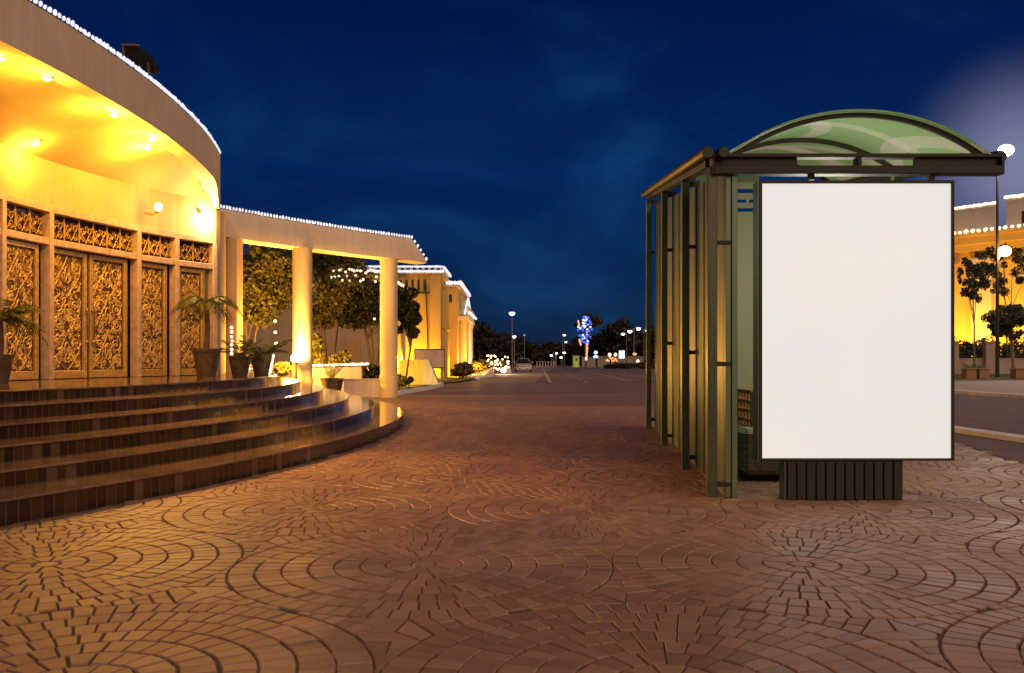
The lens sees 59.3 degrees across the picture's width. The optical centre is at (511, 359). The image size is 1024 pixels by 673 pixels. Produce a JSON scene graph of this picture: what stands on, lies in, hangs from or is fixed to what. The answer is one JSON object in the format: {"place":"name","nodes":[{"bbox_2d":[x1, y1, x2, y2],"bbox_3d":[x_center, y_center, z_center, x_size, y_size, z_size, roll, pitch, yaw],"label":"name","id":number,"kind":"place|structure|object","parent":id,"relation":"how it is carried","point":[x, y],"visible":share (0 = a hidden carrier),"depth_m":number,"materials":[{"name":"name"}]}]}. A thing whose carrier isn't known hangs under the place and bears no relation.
{"place":"outdoors","nodes":[
{"label":"outdoors","id":0,"kind":"place"},
{"bbox_2d":[230,326,233,354],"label":"string lights","id":1,"kind":"object","parent":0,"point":[231,336],"visible":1,"depth_m":18.60,"materials":[{"name":"glass"}]},
{"bbox_2d":[243,303,379,364],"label":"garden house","id":2,"kind":"structure","parent":0,"point":[352,341],"depth_m":50.00,"materials":[{"name":"concrete"}]},
{"bbox_2d":[346,340,360,362],"bbox_3d":[-8.800,0.100,49.950,0.800,2.400,0.100,0,0,0],"label":"door","id":3,"kind":"structure","parent":2,"relation":"in","point":[353,346],"depth_m":49.90,"materials":[{"name":"wood"}]},
{"bbox_2d":[364,267,450,377],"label":"palace building","id":4,"kind":"structure","parent":0,"point":[432,299],"depth_m":60.00,"materials":[{"name":"paint"}]},
{"bbox_2d":[362,270,443,272],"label":"string lights","id":5,"kind":"object","parent":4,"relation":"attached to","point":[421,271],"visible":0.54,"depth_m":59.58,"materials":[{"name":"glass"}]},
{"bbox_2d":[366,265,442,267],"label":"string lights","id":6,"kind":"object","parent":4,"relation":"attached to","point":[414,266],"visible":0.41,"depth_m":59.58,"materials":[{"name":"glass"}]},
{"bbox_2d":[399,375,476,389],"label":"lawn","id":7,"kind":"structure","parent":0,"point":[451,379],"depth_m":53.36,"materials":[{"name":"green plant"}]},
{"bbox_2d":[243,244,328,364],"bbox_3d":[-10.022,-1.955,36.106,5.360,6.537,3.900,0,0,0],"label":"garden tree","id":8,"kind":"object","parent":7,"relation":"on","point":[267,278],"visible":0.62,"depth_m":35.12,"materials":[{"name":"green plant"}]},
{"bbox_2d":[312,332,324,364],"bbox_3d":[-7.395,-0.324,34.239,0.600,1.464,0.632,0,0,0],"label":"shrub","id":9,"kind":"object","parent":7,"relation":"on","point":[318,345],"visible":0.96,"depth_m":34.07,"materials":[{"name":"green plant"}]},
{"bbox_2d":[312,365,362,391],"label":"planter wall","id":10,"kind":"structure","parent":7,"relation":"on","point":[348,372],"depth_m":32.00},
{"bbox_2d":[328,349,351,363],"bbox_3d":[-6.545,0.047,34.159,0.915,0.953,0.732,0,0,-44],"label":"shrub","id":11,"kind":"object","parent":10,"relation":"in","point":[343,356],"visible":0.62,"depth_m":34.05,"materials":[{"name":"green plant"}]},
{"bbox_2d":[312,362,368,366],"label":"string lights","id":12,"kind":"object","parent":10,"relation":"attached to","point":[348,364],"visible":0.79,"depth_m":31.87,"materials":[{"name":"glass"}]},
{"bbox_2d":[312,252,374,363],"bbox_3d":[-7.955,-2.271,39.676,3.860,7.161,3.634,0,0,0],"label":"garden tree","id":13,"kind":"object","parent":7,"relation":"on","point":[324,312],"visible":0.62,"depth_m":39.02,"materials":[{"name":"green plant"}]},
{"bbox_2d":[330,268,377,319],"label":"string lights","id":14,"kind":"object","parent":13,"relation":"attached to","point":[357,270],"visible":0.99,"depth_m":38.33,"materials":[{"name":"beige"}]},
{"bbox_2d":[363,362,379,378],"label":"shrub","id":15,"kind":"object","parent":7,"relation":"on","point":[370,371],"visible":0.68,"depth_m":32.97,"materials":[{"name":"green plant"}]},
{"bbox_2d":[335,279,419,365],"bbox_3d":[-6.115,-1.234,39.934,3.957,5.097,3.588,0,0,0],"label":"garden tree","id":16,"kind":"object","parent":7,"relation":"on","point":[369,303],"visible":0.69,"depth_m":39.57,"materials":[{"name":"green plant"}]},
{"bbox_2d":[398,373,407,389],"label":"shrub","id":17,"kind":"object","parent":7,"relation":"on","point":[402,380],"visible":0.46,"depth_m":37.33,"materials":[{"name":"green plant"}]},
{"bbox_2d":[406,376,413,388],"bbox_3d":[-4.217,0.996,37.171,0.332,0.623,0.348,0,0,0],"label":"ground spotlight","id":18,"kind":"object","parent":7,"relation":"on","point":[410,380],"visible":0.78,"depth_m":37.10,"materials":[{"name":"metal"}]},
{"bbox_2d":[398,300,422,378],"bbox_3d":[-5.004,-0.833,42.019,1.689,4.282,1.408,0,0,0],"label":"garden tree","id":19,"kind":"object","parent":7,"relation":"on","point":[410,321],"visible":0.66,"depth_m":41.66,"materials":[{"name":"green plant"}]},
{"bbox_2d":[400,360,438,384],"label":"stone plinth","id":20,"kind":"structure","parent":7,"relation":"on","point":[421,372],"depth_m":44.50,"materials":[{"name":"stone"}]},
{"bbox_2d":[414,349,444,378],"bbox_3d":[-5.315,0.310,58.053,1.992,1.979,0.165,0,0,0],"label":"blank signboard","id":21,"kind":"object","parent":7,"relation":"on","point":[436,357],"visible":0.7,"depth_m":58.00,"materials":[{"name":"metal"}]},
{"bbox_2d":[447,284,474,374],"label":"portico building","id":22,"kind":"structure","parent":7,"relation":"on","point":[461,324],"depth_m":74.00,"materials":[{"name":"paint"}]},
{"bbox_2d":[445,280,470,296],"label":"string lights","id":23,"kind":"object","parent":22,"relation":"attached to","point":[462,285],"visible":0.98,"depth_m":72.31,"materials":[{"name":"glass"}]},
{"bbox_2d":[464,298,470,314],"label":"string lights","id":24,"kind":"object","parent":22,"relation":"attached to","point":[467,303],"visible":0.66,"depth_m":78.05,"materials":[{"name":"glass"}]},
{"bbox_2d":[450,361,474,376],"bbox_3d":[-3.485,0.673,62.637,1.845,1.212,2.414,0,0,0],"label":"hedge","id":25,"kind":"object","parent":7,"relation":"on","point":[463,368],"visible":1,"depth_m":62.00,"materials":[{"name":"green plant"}]},
{"bbox_2d":[444,366,543,383],"bbox_3d":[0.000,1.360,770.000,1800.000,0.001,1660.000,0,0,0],"label":"ground","id":26,"kind":"structure","parent":0,"point":[466,380],"depth_m":55.42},
{"bbox_2d":[473,319,496,360],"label":"distant tree","id":27,"kind":"object","parent":26,"relation":"on","point":[482,335],"visible":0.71,"depth_m":173.65,"materials":[{"name":"green plant"}]},
{"bbox_2d":[481,334,513,359],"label":"distant tree","id":28,"kind":"object","parent":26,"relation":"on","point":[503,342],"visible":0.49,"depth_m":177.73,"materials":[{"name":"green plant"}]},
{"bbox_2d":[483,332,523,362],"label":"distant tree","id":29,"kind":"object","parent":26,"relation":"on","point":[507,353],"visible":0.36,"depth_m":183.02,"materials":[{"name":"green plant"}]},
{"bbox_2d":[477,347,654,365],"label":"undergrowth","id":30,"kind":"object","parent":26,"relation":"on","point":[541,357],"visible":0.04,"depth_m":193.42,"materials":[{"name":"plant"}]},
{"bbox_2d":[557,336,591,365],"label":"distant tree","id":31,"kind":"object","parent":26,"relation":"on","point":[571,349],"visible":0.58,"depth_m":189.22,"materials":[{"name":"green plant"}]},
{"bbox_2d":[578,336,603,359],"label":"distant tree","id":32,"kind":"object","parent":26,"relation":"on","point":[581,350],"visible":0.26,"depth_m":188.41,"materials":[{"name":"green plant"}]},
{"bbox_2d":[589,331,623,363],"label":"distant tree","id":33,"kind":"object","parent":26,"relation":"on","point":[597,347],"visible":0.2,"depth_m":184.24,"materials":[{"name":"green plant"}]},
{"bbox_2d":[618,326,654,361],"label":"distant tree","id":34,"kind":"object","parent":26,"relation":"on","point":[639,350],"visible":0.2,"depth_m":182.98,"materials":[{"name":"green plant"}]},
{"bbox_2d":[461,365,552,382],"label":"parking strip","id":35,"kind":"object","parent":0,"point":[536,374],"visible":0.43,"depth_m":68.92,"materials":[{"name":"concrete"}]},
{"bbox_2d":[464,367,493,377],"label":"concrete ramp","id":36,"kind":"structure","parent":35,"relation":"on","point":[489,372],"depth_m":65.11,"materials":[{"name":"paint"}]},
{"bbox_2d":[471,360,493,372],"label":"hedge","id":37,"kind":"object","parent":35,"relation":"on","point":[480,366],"visible":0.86,"depth_m":73.41,"materials":[{"name":"green plant"}]},
{"bbox_2d":[488,359,508,372],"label":"shrub","id":38,"kind":"object","parent":35,"relation":"on","point":[503,362],"visible":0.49,"depth_m":83.75,"materials":[{"name":"green plant"}]},
{"bbox_2d":[486,355,509,371],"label":"string lights","id":39,"kind":"object","parent":38,"relation":"attached to","point":[491,363],"visible":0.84,"depth_m":82.53,"materials":[{"name":"beige"}]},
{"bbox_2d":[509,310,514,368],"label":"street lamp","id":40,"kind":"object","parent":35,"relation":"on","point":[511,312],"visible":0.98,"depth_m":119.95,"materials":[{"name":"metal"}]},
{"bbox_2d":[513,358,532,371],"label":"parked car","id":41,"kind":"object","parent":35,"relation":"on","point":[523,364],"visible":1,"depth_m":94.51,"materials":[{"name":"paint"}]},
{"bbox_2d":[513,336,538,361],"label":"distant tree","id":42,"kind":"object","parent":35,"relation":"on","point":[531,350],"visible":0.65,"depth_m":188.82,"materials":[{"name":"green plant"}]},
{"bbox_2d":[537,341,561,358],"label":"distant tree","id":43,"kind":"object","parent":35,"relation":"on","point":[549,344],"visible":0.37,"depth_m":199.34,"materials":[{"name":"green plant"}]},
{"bbox_2d":[365,383,654,405],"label":"road","id":44,"kind":"structure","parent":0,"point":[542,394],"depth_m":32.51,"materials":[{"name":"grey asphalt"}]},
{"bbox_2d":[249,365,291,377],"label":"planter wall","id":45,"kind":"structure","parent":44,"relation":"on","point":[289,375],"depth_m":30.30,"materials":[{"name":"concrete"}]},
{"bbox_2d":[342,379,379,396],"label":"planter wall","id":46,"kind":"structure","parent":44,"relation":"on","point":[364,387],"depth_m":30.72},
{"bbox_2d":[398,381,443,394],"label":"garden kerb","id":47,"kind":"structure","parent":44,"relation":"on","point":[418,389],"depth_m":36.88,"materials":[{"name":"paint"}]},
{"bbox_2d":[0,406,1023,672],"bbox_3d":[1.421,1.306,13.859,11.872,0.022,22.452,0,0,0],"label":"plaza paving","id":48,"kind":"structure","parent":0,"point":[632,500],"depth_m":5.63,"materials":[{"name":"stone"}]},
{"bbox_2d":[0,0,225,374],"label":"entrance building","id":49,"kind":"structure","parent":48,"relation":"on","point":[90,155],"depth_m":15.07,"materials":[{"name":"beige paint"}]},
{"bbox_2d":[41,75,52,80],"bbox_3d":[-6.300,-3.809,12.180,0.150,0.070,0.150,0,0,0],"label":"ceiling downlight","id":50,"kind":"object","parent":49,"relation":"attached to","point":[46,78],"visible":1,"depth_m":12.14,"materials":[{"name":"beige"}]},
{"bbox_2d":[0,191,216,380],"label":"carved door wall","id":51,"kind":"structure","parent":49,"relation":"attached to","point":[105,295],"depth_m":16.80,"materials":[{"name":"brown wood"}]},
{"bbox_2d":[54,248,89,378],"bbox_3d":[-7.903,-0.801,16.012,0.197,2.277,0.995,0,0,11],"label":"door leaf","id":52,"kind":"structure","parent":51,"relation":"in","point":[71,310],"depth_m":16.11,"materials":[{"name":"brown wood"}]},
{"bbox_2d":[87,254,126,377],"bbox_3d":[-7.650,-0.801,17.052,0.197,2.277,1.012,0,0,16],"label":"door leaf","id":53,"kind":"structure","parent":51,"relation":"in","point":[106,276],"depth_m":17.05,"materials":[{"name":"brown wood"}]},
{"bbox_2d":[28,0,220,153],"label":"string lights","id":54,"kind":"object","parent":49,"relation":"attached to","point":[127,61],"visible":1,"depth_m":13.70,"materials":[{"name":"glowing glass bulbs"},{"name":"plastic"}]},
{"bbox_2d":[122,44,159,75],"bbox_3d":[-6.055,-4.825,14.635,0.424,0.532,0.509,0,0,25],"label":"roof floodlight","id":55,"kind":"object","parent":49,"relation":"on","point":[137,55],"visible":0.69,"depth_m":14.48,"materials":[{"name":"metal"}]},
{"bbox_2d":[144,203,161,215],"bbox_3d":[-7.065,-2.953,17.700,0.360,0.260,0.150,0,0,0],"label":"wall lamp","id":56,"kind":"object","parent":49,"relation":"attached to","point":[158,207],"visible":1,"depth_m":17.67,"materials":[{"name":"white metal"}]},
{"bbox_2d":[0,371,402,525],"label":"entrance steps","id":57,"kind":"structure","parent":48,"relation":"on","point":[69,446],"depth_m":10.51,"materials":[{"name":"stone"}]},
{"bbox_2d":[0,298,49,383],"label":"potted plant","id":58,"kind":"object","parent":57,"relation":"on","point":[13,316],"visible":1,"depth_m":12.86,"materials":[{"name":"green plant"}]},
{"bbox_2d":[169,295,246,376],"bbox_3d":[-5.966,-0.460,17.602,1.510,1.614,1.395,0,0,0],"label":"potted plant","id":59,"kind":"object","parent":57,"relation":"on","point":[206,359],"visible":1,"depth_m":17.46,"materials":[{"name":"green plant"}]},
{"bbox_2d":[219,337,265,375],"bbox_3d":[-5.687,-0.063,18.878,0.962,0.819,0.814,0,0,27],"label":"potted plant","id":60,"kind":"object","parent":57,"relation":"on","point":[239,362],"visible":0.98,"depth_m":18.76,"materials":[{"name":"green plant"}]},
{"bbox_2d":[234,335,292,374],"bbox_3d":[-5.409,-0.105,19.562,1.291,0.905,1.258,0,0,0],"label":"potted plant","id":61,"kind":"object","parent":57,"relation":"on","point":[261,361],"visible":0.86,"depth_m":19.44,"materials":[{"name":"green plant"}]},
{"bbox_2d":[272,361,291,376],"bbox_3d":[-6.845,0.306,26.752,0.584,0.504,0.534,0,0,-22],"label":"shrub","id":62,"kind":"object","parent":57,"relation":"on","point":[280,369],"visible":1,"depth_m":26.65,"materials":[{"name":"yellow plant"}]},
{"bbox_2d":[291,354,300,378],"bbox_3d":[-6.462,0.416,26.878,0.300,1.168,0.297,0,0,0],"label":"pillar floodlight","id":63,"kind":"object","parent":57,"relation":"on","point":[295,359],"visible":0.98,"depth_m":26.80,"materials":[{"name":"metal"}]},
{"bbox_2d":[219,208,425,397],"bbox_3d":[-5.945,-1.460,28.580,0.970,5.520,8.815,0,0,36],"label":"colonnade","id":64,"kind":"object","parent":57,"relation":"on","point":[302,241],"visible":0.77,"depth_m":27.62,"materials":[{"name":"beige paint"}]},
{"bbox_2d":[220,204,412,238],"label":"string lights","id":65,"kind":"object","parent":64,"relation":"attached to","point":[307,221],"visible":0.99,"depth_m":27.82,"materials":[{"name":"glowing glass bulbs"},{"name":"plastic"}]},
{"bbox_2d":[318,356,343,390],"bbox_3d":[-6.236,0.539,31.076,0.968,1.522,1.019,0,0,31],"label":"potted plant","id":66,"kind":"object","parent":57,"relation":"on","point":[332,382],"visible":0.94,"depth_m":30.75,"materials":[{"name":"brown plant"}]},
{"bbox_2d":[695,175,758,397],"bbox_3d":[2.872,-0.581,12.020,0.845,3.763,0.080,0,0,0],"label":"slotted panel","id":67,"kind":"object","parent":48,"relation":"on","point":[745,300],"visible":0.14,"depth_m":12.00,"materials":[{"name":"green metal"}]},
{"bbox_2d":[738,388,778,479],"bbox_3d":[3.105,0.820,10.375,1.290,0.960,1.650,0,0,0],"label":"shelter bench","id":68,"kind":"object","parent":48,"relation":"on","point":[750,467],"visible":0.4,"depth_m":9.66,"materials":[{"name":"stone"}]},
{"bbox_2d":[641,109,1006,497],"bbox_3d":[3.562,-0.957,12.642,2.913,4.514,8.946,0,0,5],"label":"bus shelter","id":69,"kind":"object","parent":48,"relation":"on","point":[695,336],"visible":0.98,"depth_m":9.19,"materials":[{"name":"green metal"}]},
{"bbox_2d":[753,180,954,499],"bbox_3d":[3.180,-0.177,8.399,1.812,2.954,0.202,0,0,0],"label":"billboard","id":70,"kind":"object","parent":48,"relation":"on","point":[853,339],"visible":1,"depth_m":8.32,"materials":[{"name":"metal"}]},
{"bbox_2d":[32,0,1023,346],"label":"sky","id":71,"kind":"structure","parent":0,"point":[518,143],"materials":[{"name":"blue"}]},
{"bbox_2d":[581,357,594,366],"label":"boundary wall","id":72,"kind":"structure","parent":0,"point":[590,361],"depth_m":152.00,"materials":[{"name":"concrete"}]},
{"bbox_2d":[610,356,642,363],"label":"boundary wall","id":73,"kind":"structure","parent":0,"point":[630,359],"depth_m":152.00,"materials":[{"name":"concrete"}]},
{"bbox_2d":[536,365,1023,382],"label":"road","id":74,"kind":"structure","parent":0,"point":[556,375],"depth_m":72.98,"materials":[{"name":"grey asphalt"}]},
{"bbox_2d":[573,356,578,366],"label":"guard booth","id":75,"kind":"object","parent":74,"relation":"on","point":[575,361],"visible":0.88,"depth_m":150.00,"materials":[{"name":"yellow"}]},
{"bbox_2d":[573,312,603,369],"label":"wrapped tree","id":76,"kind":"object","parent":74,"relation":"on","point":[596,320],"visible":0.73,"depth_m":110.23,"materials":[{"name":"green plant"}]},
{"bbox_2d":[577,315,592,359],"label":"string lights","id":77,"kind":"object","parent":76,"relation":"attached to","point":[583,327],"visible":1,"depth_m":108.69,"materials":[{"name":"blue"}]},
{"bbox_2d":[542,367,652,382],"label":"road markings","id":78,"kind":"object","parent":74,"relation":"on","point":[548,378],"visible":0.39,"depth_m":72.76,"materials":[{"name":"paint"}]},
{"bbox_2d":[597,356,608,366],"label":"boundary wall","id":79,"kind":"structure","parent":74,"relation":"on","point":[601,361],"depth_m":152.00,"materials":[{"name":"concrete"}]},
{"bbox_2d":[603,362,622,368],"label":"hedge","id":80,"kind":"object","parent":74,"relation":"on","point":[615,365],"visible":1,"depth_m":124.48,"materials":[{"name":"green plant"}]},
{"bbox_2d":[599,316,641,355],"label":"distant tree","id":81,"kind":"object","parent":74,"relation":"on","point":[616,329],"visible":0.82,"depth_m":178.87,"materials":[{"name":"green plant"}]},
{"bbox_2d":[618,350,624,362],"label":"light box sign","id":82,"kind":"object","parent":74,"relation":"on","point":[621,354],"visible":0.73,"depth_m":136.00,"materials":[{"name":"white"}]},
{"bbox_2d":[621,362,636,368],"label":"hedge","id":83,"kind":"object","parent":74,"relation":"on","point":[629,365],"visible":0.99,"depth_m":124.56,"materials":[{"name":"green plant"}]},
{"bbox_2d":[636,362,645,368],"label":"hedge","id":84,"kind":"object","parent":74,"relation":"on","point":[641,365],"visible":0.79,"depth_m":124.59,"materials":[{"name":"green plant"}]},
{"bbox_2d":[636,327,654,363],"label":"distant tree","id":85,"kind":"object","parent":74,"relation":"on","point":[653,352],"visible":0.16,"depth_m":183.68,"materials":[{"name":"green plant"}]},
{"bbox_2d":[640,326,654,353],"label":"distant tree","id":86,"kind":"object","parent":74,"relation":"on","point":[652,327],"visible":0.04,"depth_m":183.12,"materials":[{"name":"green plant"}]},
{"bbox_2d":[955,197,1023,345],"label":"grand building","id":87,"kind":"structure","parent":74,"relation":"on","point":[969,244],"depth_m":92.27,"materials":[{"name":"paint"}]},
{"bbox_2d":[955,201,995,209],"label":"string lights","id":88,"kind":"object","parent":87,"relation":"attached to","point":[974,205],"visible":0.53,"depth_m":93.00,"materials":[{"name":"glass"}]},
{"bbox_2d":[955,224,1020,234],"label":"string lights","id":89,"kind":"object","parent":87,"relation":"attached to","point":[984,229],"visible":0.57,"depth_m":91.24,"materials":[{"name":"glass"}]},
{"bbox_2d":[1004,193,1023,198],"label":"string lights","id":90,"kind":"object","parent":87,"relation":"attached to","point":[1014,196],"visible":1,"depth_m":89.97,"materials":[{"name":"glass"}]},
{"bbox_2d":[1008,275,1023,343],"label":"window","id":91,"kind":"structure","parent":87,"relation":"in","point":[1015,287],"depth_m":90.01,"materials":[{"name":"glass"}]},
{"bbox_2d":[955,394,1023,462],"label":"side road","id":92,"kind":"structure","parent":0,"point":[1001,414],"depth_m":19.58,"materials":[{"name":"grey asphalt"}]},
{"bbox_2d":[955,426,1023,442],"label":"kerb","id":93,"kind":"structure","parent":92,"relation":"on","point":[992,434],"depth_m":15.33,"materials":[{"name":"paint"}]},
{"bbox_2d":[955,381,1023,393],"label":"pavement","id":94,"kind":"structure","parent":0,"point":[1015,387],"depth_m":43.19,"materials":[{"name":"concrete"}]},
{"bbox_2d":[955,389,1023,398],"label":"kerb","id":95,"kind":"structure","parent":94,"relation":"on","point":[993,394],"depth_m":32.33,"materials":[{"name":"paint"}]},
{"bbox_2d":[955,374,1023,379],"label":"grass verge","id":96,"kind":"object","parent":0,"point":[993,377],"depth_m":61.12,"materials":[{"name":"plant"}]},
{"bbox_2d":[955,342,959,373],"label":"gate pillar","id":97,"kind":"structure","parent":96,"relation":"on","point":[956,357],"depth_m":79.50,"materials":[{"name":"concrete"}]},
{"bbox_2d":[960,368,977,378],"bbox_3d":[30.752,0.943,60.500,0.800,0.715,0.800,0,0,0],"label":"planter block","id":98,"kind":"object","parent":96,"relation":"on","point":[968,373],"depth_m":60.15,"materials":[{"name":"ceramic"}]},
{"bbox_2d":[957,252,986,365],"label":"verge tree","id":99,"kind":"object","parent":96,"relation":"on","point":[972,282],"visible":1,"depth_m":75.91,"materials":[{"name":"green plant"}]},
{"bbox_2d":[959,362,987,367],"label":"potted plant","id":100,"kind":"object","parent":96,"relation":"on","point":[972,366],"visible":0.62,"depth_m":66.03,"materials":[{"name":"green plant"}]},
{"bbox_2d":[977,368,990,378],"bbox_3d":[31.614,0.943,60.500,0.800,0.715,0.800,0,0,0],"label":"planter block","id":101,"kind":"object","parent":96,"relation":"on","point":[983,373],"depth_m":60.15,"materials":[{"name":"ceramic"}]},
{"bbox_2d":[981,342,994,373],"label":"gate pillar","id":102,"kind":"structure","parent":96,"relation":"on","point":[988,352],"depth_m":79.50,"materials":[{"name":"concrete"}]},
{"bbox_2d":[955,335,1023,357],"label":"hedge","id":103,"kind":"object","parent":96,"relation":"on","point":[978,342],"visible":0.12,"depth_m":82.21,"materials":[{"name":"green plant"}]},
{"bbox_2d":[959,358,1023,373],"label":"boundary wall","id":104,"kind":"structure","parent":96,"relation":"on","point":[1004,365],"depth_m":80.00,"materials":[{"name":"concrete"}]},
{"bbox_2d":[959,345,1023,357],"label":"iron fence","id":105,"kind":"object","parent":104,"relation":"on","point":[1002,346],"visible":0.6,"depth_m":80.13,"materials":[{"name":"metal"}]},
{"bbox_2d":[977,244,1023,357],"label":"verge tree","id":106,"kind":"object","parent":96,"relation":"on","point":[991,268],"visible":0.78,"depth_m":81.44,"materials":[{"name":"green plant"}]},
{"bbox_2d":[981,304,1023,367],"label":"verge tree","id":107,"kind":"object","parent":96,"relation":"on","point":[1011,319],"visible":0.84,"depth_m":71.70,"materials":[{"name":"green plant"}]},
{"bbox_2d":[995,144,1013,376],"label":"street lamp","id":108,"kind":"object","parent":96,"relation":"on","point":[1004,251],"visible":0.9,"depth_m":65.90,"materials":[{"name":"metal"}]},
{"bbox_2d":[1009,368,1023,378],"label":"planter block","id":109,"kind":"object","parent":96,"relation":"on","point":[1016,373],"depth_m":60.15,"materials":[{"name":"wood"}]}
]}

